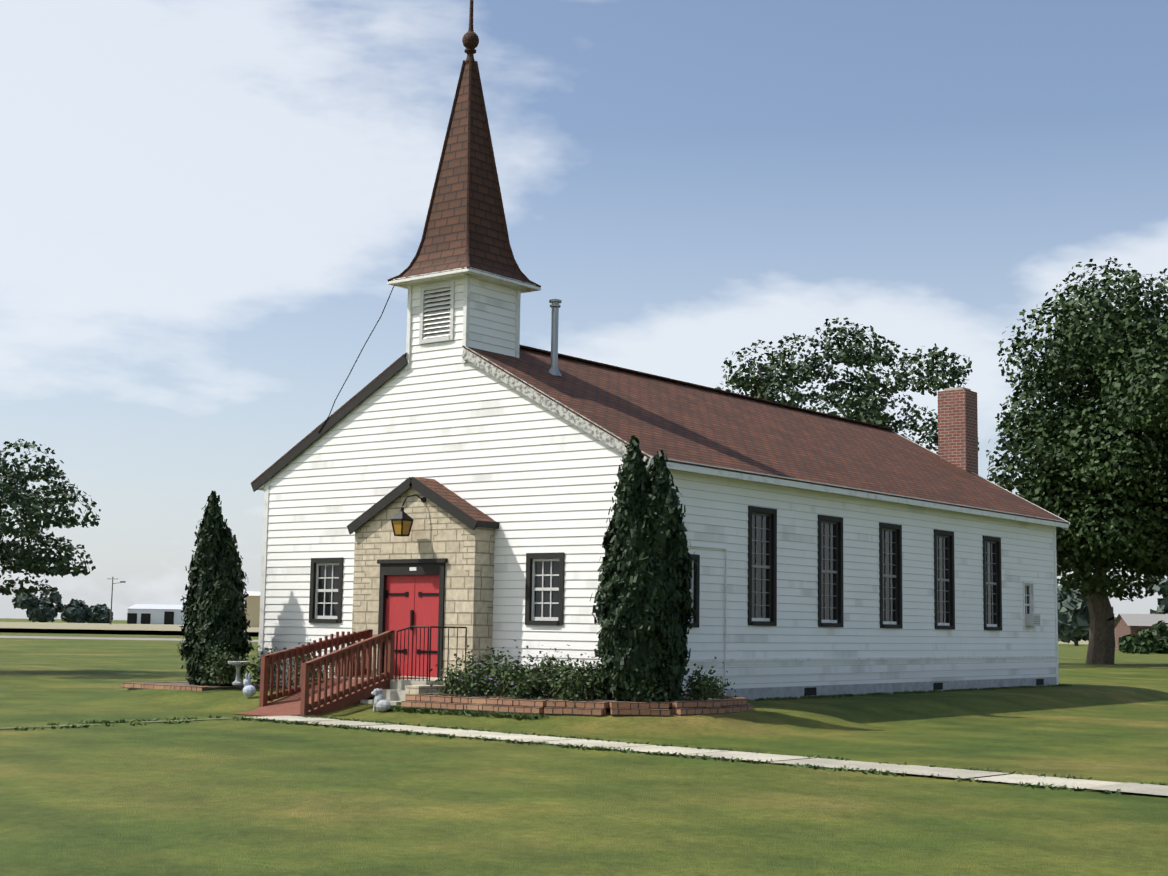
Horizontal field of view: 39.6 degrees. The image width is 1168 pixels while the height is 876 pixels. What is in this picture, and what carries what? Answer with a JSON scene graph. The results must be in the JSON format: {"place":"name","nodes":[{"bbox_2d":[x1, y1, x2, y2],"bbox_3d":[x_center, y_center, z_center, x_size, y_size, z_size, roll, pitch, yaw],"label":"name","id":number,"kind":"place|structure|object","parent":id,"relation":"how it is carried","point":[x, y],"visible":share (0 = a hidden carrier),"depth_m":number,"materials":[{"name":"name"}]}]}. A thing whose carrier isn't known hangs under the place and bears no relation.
{"place":"outdoors","nodes":[
{"label":"outdoors","id":0,"kind":"place"},
{"bbox_2d":[0,636,258,641],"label":"road","id":1,"kind":"structure","parent":0,"point":[111,638],"depth_m":124.84,"materials":[{"name":"grey asphalt"}]},
{"bbox_2d":[245,591,259,626],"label":"distant building","id":2,"kind":"structure","parent":0,"point":[252,599],"depth_m":313.99,"materials":[{"name":"beige"}]},
{"bbox_2d":[0,618,1167,875],"bbox_3d":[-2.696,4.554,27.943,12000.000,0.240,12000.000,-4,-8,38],"label":"lawn","id":3,"kind":"structure","parent":0,"point":[204,794],"depth_m":14.80,"materials":[{"name":"green plant"}]},
{"bbox_2d":[12,586,64,621],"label":"tree","id":4,"kind":"object","parent":3,"relation":"on","point":[42,609],"visible":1,"depth_m":478.24,"materials":[{"name":"green plant"}]},
{"bbox_2d":[0,439,100,595],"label":"tree","id":5,"kind":"object","parent":3,"relation":"on","point":[29,560],"visible":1,"depth_m":43.24,"materials":[{"name":"green plant"}]},
{"bbox_2d":[60,598,92,622],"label":"tree","id":6,"kind":"object","parent":3,"relation":"on","point":[77,611],"visible":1,"depth_m":491.68,"materials":[{"name":"green plant"}]},
{"bbox_2d":[86,604,113,622],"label":"tree","id":7,"kind":"object","parent":3,"relation":"on","point":[101,613],"visible":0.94,"depth_m":502.18,"materials":[{"name":"green plant"}]},
{"bbox_2d":[0,718,228,728],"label":"footpath","id":8,"kind":"structure","parent":3,"relation":"on","point":[100,724],"depth_m":22.29,"materials":[{"name":"grey concrete"}]},
{"bbox_2d":[110,577,125,623],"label":"utility pole","id":9,"kind":"object","parent":3,"relation":"on","point":[111,598],"visible":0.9,"depth_m":344.06,"materials":[{"name":"grey wood"}]},
{"bbox_2d":[0,622,258,631],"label":"wheat","id":10,"kind":"object","parent":3,"relation":"on","point":[100,626],"visible":0.33,"depth_m":231.13,"materials":[{"name":"beige plant"}]},
{"bbox_2d":[126,604,184,624],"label":"building","id":11,"kind":"structure","parent":3,"relation":"on","point":[153,614],"depth_m":423.50,"materials":[{"name":"grey"}]},
{"bbox_2d":[176,491,253,685],"bbox_3d":[-6.838,2.842,30.222,1.683,3.738,1.432,-4,-8,38],"label":"arborvitae tree","id":12,"kind":"object","parent":3,"relation":"on","point":[214,605],"visible":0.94,"depth_m":29.89,"materials":[{"name":"green plant"}]},
{"bbox_2d":[228,661,249,684],"bbox_3d":[-6.125,4.162,28.717,0.390,0.410,0.390,-4,-8,38],"label":"bird bath","id":13,"kind":"object","parent":3,"relation":"on","point":[238,665],"visible":0.98,"depth_m":28.65,"materials":[{"name":"grey stone"}]},
{"bbox_2d":[243,673,255,696],"bbox_3d":[-5.648,4.168,27.379,0.260,0.400,0.185,-4,-8,38],"label":"rabbit statue","id":14,"kind":"object","parent":3,"relation":"on","point":[249,689],"visible":1,"depth_m":27.32,"materials":[{"name":"white stone"}]},
{"bbox_2d":[234,641,294,684],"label":"shrub","id":15,"kind":"object","parent":3,"relation":"on","point":[256,669],"visible":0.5,"depth_m":28.84,"materials":[{"name":"green plant"}]},
{"bbox_2d":[292,652,334,686],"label":"shrub","id":16,"kind":"object","parent":3,"relation":"on","point":[316,673],"visible":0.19,"depth_m":27.42,"materials":[{"name":"green plant"}]},
{"bbox_2d":[232,629,425,716],"bbox_3d":[-4.073,3.842,26.356,1.398,1.457,3.080,-4,-8,38],"label":"wooden ramp","id":17,"kind":"object","parent":3,"relation":"on","point":[331,693],"visible":0.92,"depth_m":26.05,"materials":[{"name":"red wood"}]},
{"bbox_2d":[328,642,360,675],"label":"shrub","id":18,"kind":"object","parent":3,"relation":"on","point":[340,661],"depth_m":28.19,"materials":[{"name":"green plant"}]},
{"bbox_2d":[371,688,390,711],"bbox_3d":[-3.136,4.042,25.001,0.398,0.355,0.174,-4,-8,38],"label":"dog statue","id":19,"kind":"object","parent":3,"relation":"on","point":[381,703],"visible":1,"depth_m":24.95,"materials":[{"name":"white stone"}]},
{"bbox_2d":[334,626,466,704],"bbox_3d":[-3.166,3.828,26.678,2.500,1.474,1.699,-4,-8,38],"label":"entry stoop","id":20,"kind":"object","parent":3,"relation":"on","point":[397,691],"visible":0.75,"depth_m":26.09,"materials":[{"name":"concrete"}]},
{"bbox_2d":[347,477,498,697],"bbox_3d":[-2.935,2.675,27.769,3.100,4.024,0.945,-4,-8,38],"label":"entrance porch","id":21,"kind":"object","parent":3,"relation":"on","point":[424,555],"visible":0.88,"depth_m":27.60,"materials":[{"name":"stone"}]},
{"bbox_2d":[121,681,752,715],"bbox_3d":[-2.772,4.444,27.515,12.273,0.455,4.051,-4,-8,38],"label":"flower bed edging","id":22,"kind":"object","parent":3,"relation":"on","point":[731,704],"visible":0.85,"depth_m":23.81,"materials":[{"name":"brick"},{"name":"mortar"}]},
{"bbox_2d":[188,634,250,684],"bbox_3d":[-6.573,3.964,29.022,1.113,0.905,1.033,0,-7,7],"label":"shrub","id":23,"kind":"object","parent":22,"relation":"on","point":[221,659],"visible":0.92,"depth_m":28.92,"materials":[{"name":"green plant"}]},
{"bbox_2d":[279,639,323,685],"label":"shrub","id":24,"kind":"object","parent":22,"relation":"on","point":[299,663],"depth_m":28.37,"materials":[{"name":"green plant"}]},
{"bbox_2d":[420,654,476,696],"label":"shrub","id":25,"kind":"object","parent":22,"relation":"on","point":[449,688],"visible":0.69,"depth_m":25.13,"materials":[{"name":"green plant"}]},
{"bbox_2d":[441,663,479,696],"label":"shrub","id":26,"kind":"object","parent":22,"relation":"on","point":[460,664],"visible":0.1,"depth_m":25.36,"materials":[{"name":"green plant"}]},
{"bbox_2d":[442,655,501,697],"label":"shrub","id":27,"kind":"object","parent":22,"relation":"on","point":[480,692],"depth_m":24.77,"materials":[{"name":"green plant"}]},
{"bbox_2d":[456,664,499,697],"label":"shrub","id":28,"kind":"object","parent":22,"relation":"on","point":[479,677],"depth_m":24.73,"materials":[{"name":"green plant"}]},
{"bbox_2d":[453,640,515,690],"bbox_3d":[-1.619,3.664,25.844,1.098,0.921,1.387,-4,-8,38],"label":"shrub","id":29,"kind":"object","parent":22,"relation":"on","point":[482,661],"visible":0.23,"depth_m":25.92,"materials":[{"name":"green plant"}]},
{"bbox_2d":[474,645,528,694],"bbox_3d":[-1.300,3.650,25.312,1.075,0.838,1.080,-1,-7,14],"label":"shrub","id":30,"kind":"object","parent":22,"relation":"on","point":[496,666],"depth_m":25.33,"materials":[{"name":"green plant"}]},
{"bbox_2d":[481,646,546,698],"bbox_3d":[-1.060,3.591,24.711,0.992,0.823,1.027,1,-7,1],"label":"shrub","id":31,"kind":"object","parent":22,"relation":"on","point":[503,683],"depth_m":24.60,"materials":[{"name":"green plant"}]},
{"bbox_2d":[487,654,551,697],"bbox_3d":[-0.871,3.644,24.672,0.984,0.712,0.857,-4,-8,38],"label":"shrub","id":32,"kind":"object","parent":22,"relation":"on","point":[517,682],"visible":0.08,"depth_m":24.46,"materials":[{"name":"green plant"}]},
{"bbox_2d":[506,666,546,698],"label":"shrub","id":33,"kind":"object","parent":22,"relation":"on","point":[510,672],"visible":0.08,"depth_m":24.49,"materials":[{"name":"green plant"}]},
{"bbox_2d":[502,660,551,699],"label":"shrub","id":34,"kind":"object","parent":22,"relation":"on","point":[533,686],"visible":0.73,"depth_m":24.16,"materials":[{"name":"green plant"}]},
{"bbox_2d":[508,656,552,696],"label":"shrub","id":35,"kind":"object","parent":22,"relation":"on","point":[538,667],"visible":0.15,"depth_m":24.79,"materials":[{"name":"green plant"}]},
{"bbox_2d":[501,657,560,699],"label":"shrub","id":36,"kind":"object","parent":22,"relation":"on","point":[530,684],"visible":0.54,"depth_m":24.12,"materials":[{"name":"green plant"}]},
{"bbox_2d":[517,645,569,695],"bbox_3d":[-0.504,3.651,25.235,1.130,0.841,1.089,-4,-8,38],"label":"shrub","id":37,"kind":"object","parent":22,"relation":"on","point":[547,656],"depth_m":25.18,"materials":[{"name":"green plant"}]},
{"bbox_2d":[531,644,592,697],"bbox_3d":[-0.332,3.550,24.450,0.990,0.866,1.100,2,-7,-12],"label":"shrub","id":38,"kind":"object","parent":22,"relation":"on","point":[549,659],"visible":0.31,"depth_m":24.38,"materials":[{"name":"green plant"}]},
{"bbox_2d":[550,660,589,696],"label":"shrub","id":39,"kind":"object","parent":22,"relation":"on","point":[574,675],"visible":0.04,"depth_m":24.43,"materials":[{"name":"green plant"}]},
{"bbox_2d":[546,654,601,702],"bbox_3d":[-0.062,3.543,23.826,1.056,0.743,0.919,3,-7,-17],"label":"shrub","id":40,"kind":"object","parent":22,"relation":"on","point":[572,692],"visible":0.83,"depth_m":23.76,"materials":[{"name":"green plant"}]},
{"bbox_2d":[567,654,596,672],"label":"shrub","id":41,"kind":"object","parent":22,"relation":"on","point":[577,660],"visible":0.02,"depth_m":25.12,"materials":[{"name":"green plant"}]},
{"bbox_2d":[572,656,607,698],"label":"shrub","id":42,"kind":"object","parent":22,"relation":"on","point":[589,668],"depth_m":24.37,"materials":[{"name":"green plant"}]},
{"bbox_2d":[571,660,612,701],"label":"shrub","id":43,"kind":"object","parent":22,"relation":"on","point":[594,687],"visible":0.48,"depth_m":24.12,"materials":[{"name":"green plant"}]},
{"bbox_2d":[582,656,605,695],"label":"shrub","id":44,"kind":"object","parent":22,"relation":"on","point":[590,663],"visible":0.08,"depth_m":24.95,"materials":[{"name":"green plant"}]},
{"bbox_2d":[615,663,681,702],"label":"shrub","id":45,"kind":"object","parent":22,"relation":"on","point":[649,690],"visible":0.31,"depth_m":23.55,"materials":[{"name":"green plant"}]},
{"bbox_2d":[680,663,729,700],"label":"shrub","id":46,"kind":"object","parent":22,"relation":"on","point":[694,692],"visible":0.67,"depth_m":24.25,"materials":[{"name":"green plant"}]},
{"bbox_2d":[685,657,736,698],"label":"shrub","id":47,"kind":"object","parent":22,"relation":"on","point":[720,693],"visible":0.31,"depth_m":25.03,"materials":[{"name":"green plant"}]},
{"bbox_2d":[589,435,698,701],"bbox_3d":[0.849,1.983,24.253,1.435,4.102,1.666,-4,-8,38],"label":"arborvitae tree","id":48,"kind":"object","parent":3,"relation":"on","point":[643,615],"visible":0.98,"depth_m":23.94,"materials":[{"name":"green plant"}]},
{"bbox_2d":[251,277,1069,699],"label":"church wall","id":49,"kind":"structure","parent":3,"relation":"on","point":[835,591],"depth_m":29.34,"materials":[{"name":"white wood"}]},
{"bbox_2d":[387,0,540,369],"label":"church steeple","id":50,"kind":"object","parent":49,"relation":"attached to","point":[465,234],"visible":0.88,"depth_m":29.09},
{"bbox_2d":[318,285,726,694],"bbox_3d":[-1.626,0.886,27.792,7.814,7.523,2.277,-1,-7,18],"label":"conduit and cable","id":51,"kind":"object","parent":49,"relation":"attached to","point":[725,549],"visible":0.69,"depth_m":27.46,"materials":[{"name":"white metal"}]},
{"bbox_2d":[548,299,561,376],"bbox_3d":[-0.531,-1.815,29.296,0.300,1.428,0.300,-4,-8,38],"label":"vent pipe","id":52,"kind":"object","parent":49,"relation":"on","point":[555,306],"visible":0.92,"depth_m":29.25,"materials":[{"name":"grey metal"}]},
{"bbox_2d":[252,345,1068,523],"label":"roof","id":53,"kind":"structure","parent":49,"relation":"attached to","point":[674,419],"depth_m":31.98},
{"bbox_2d":[938,387,977,474],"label":"chimney","id":54,"kind":"object","parent":49,"relation":"attached to","point":[957,428],"visible":0.83,"depth_m":40.62,"materials":[{"name":"brick"}]},
{"bbox_2d":[1025,614,1039,625],"bbox_3d":[10.331,4.189,37.335,0.204,0.270,0.420,-4,-8,38],"label":"window air conditioner","id":55,"kind":"object","parent":49,"relation":"attached to","point":[1032,619],"depth_m":37.19,"materials":[{"name":"grey metal"}]},
{"bbox_2d":[246,716,1167,795],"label":"concrete sidewalk","id":56,"kind":"structure","parent":3,"relation":"on","point":[1153,789],"depth_m":17.99,"materials":[{"name":"grey concrete"}]},
{"bbox_2d":[715,317,978,453],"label":"tree","id":57,"kind":"object","parent":3,"relation":"on","point":[849,356],"visible":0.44,"depth_m":77.09,"materials":[{"name":"green plant"}]},
{"bbox_2d":[1058,639,1088,643],"bbox_3d":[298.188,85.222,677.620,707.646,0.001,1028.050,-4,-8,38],"label":"wheat","id":58,"kind":"object","parent":3,"relation":"on","point":[1079,642],"depth_m":306.49,"materials":[{"name":"beige plant"}]},
{"bbox_2d":[986,256,1167,663],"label":"cottonwood tree","id":59,"kind":"object","parent":3,"relation":"on","point":[1075,482],"visible":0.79,"depth_m":78.68,"materials":[{"name":"green plant"}]},
{"bbox_2d":[1057,582,1115,645],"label":"tree","id":60,"kind":"object","parent":3,"relation":"on","point":[1073,618],"visible":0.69,"depth_m":214.00,"materials":[{"name":"green plant"}]},
{"bbox_2d":[1078,310,1167,509],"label":"tree","id":61,"kind":"object","parent":3,"relation":"on","point":[1140,397],"visible":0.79,"depth_m":73.56,"materials":[{"name":"green plant"}]},
{"bbox_2d":[1118,634,1152,653],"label":"bush","id":62,"kind":"object","parent":3,"relation":"on","point":[1132,644],"visible":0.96,"depth_m":130.60,"materials":[{"name":"green plant"}]},
{"bbox_2d":[1132,620,1167,652],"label":"bush","id":63,"kind":"object","parent":3,"relation":"on","point":[1160,627],"visible":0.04,"depth_m":139.71,"materials":[{"name":"green plant"}]},
{"bbox_2d":[1136,627,1167,653],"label":"bush","id":64,"kind":"object","parent":3,"relation":"on","point":[1158,645],"visible":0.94,"depth_m":135.08,"materials":[{"name":"green plant"}]},
{"bbox_2d":[1141,570,1167,613],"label":"tree","id":65,"kind":"object","parent":3,"relation":"on","point":[1160,589],"visible":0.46,"depth_m":242.02,"materials":[{"name":"green plant"}]},
{"bbox_2d":[0,0,1167,619],"label":"sky","id":66,"kind":"structure","parent":0,"point":[209,209],"materials":[{"name":"blue"}]},
{"bbox_2d":[1114,614,1167,649],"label":"house","id":67,"kind":"structure","parent":0,"point":[1127,624],"depth_m":157.89,"materials":[{"name":"brown brick"}]}
]}

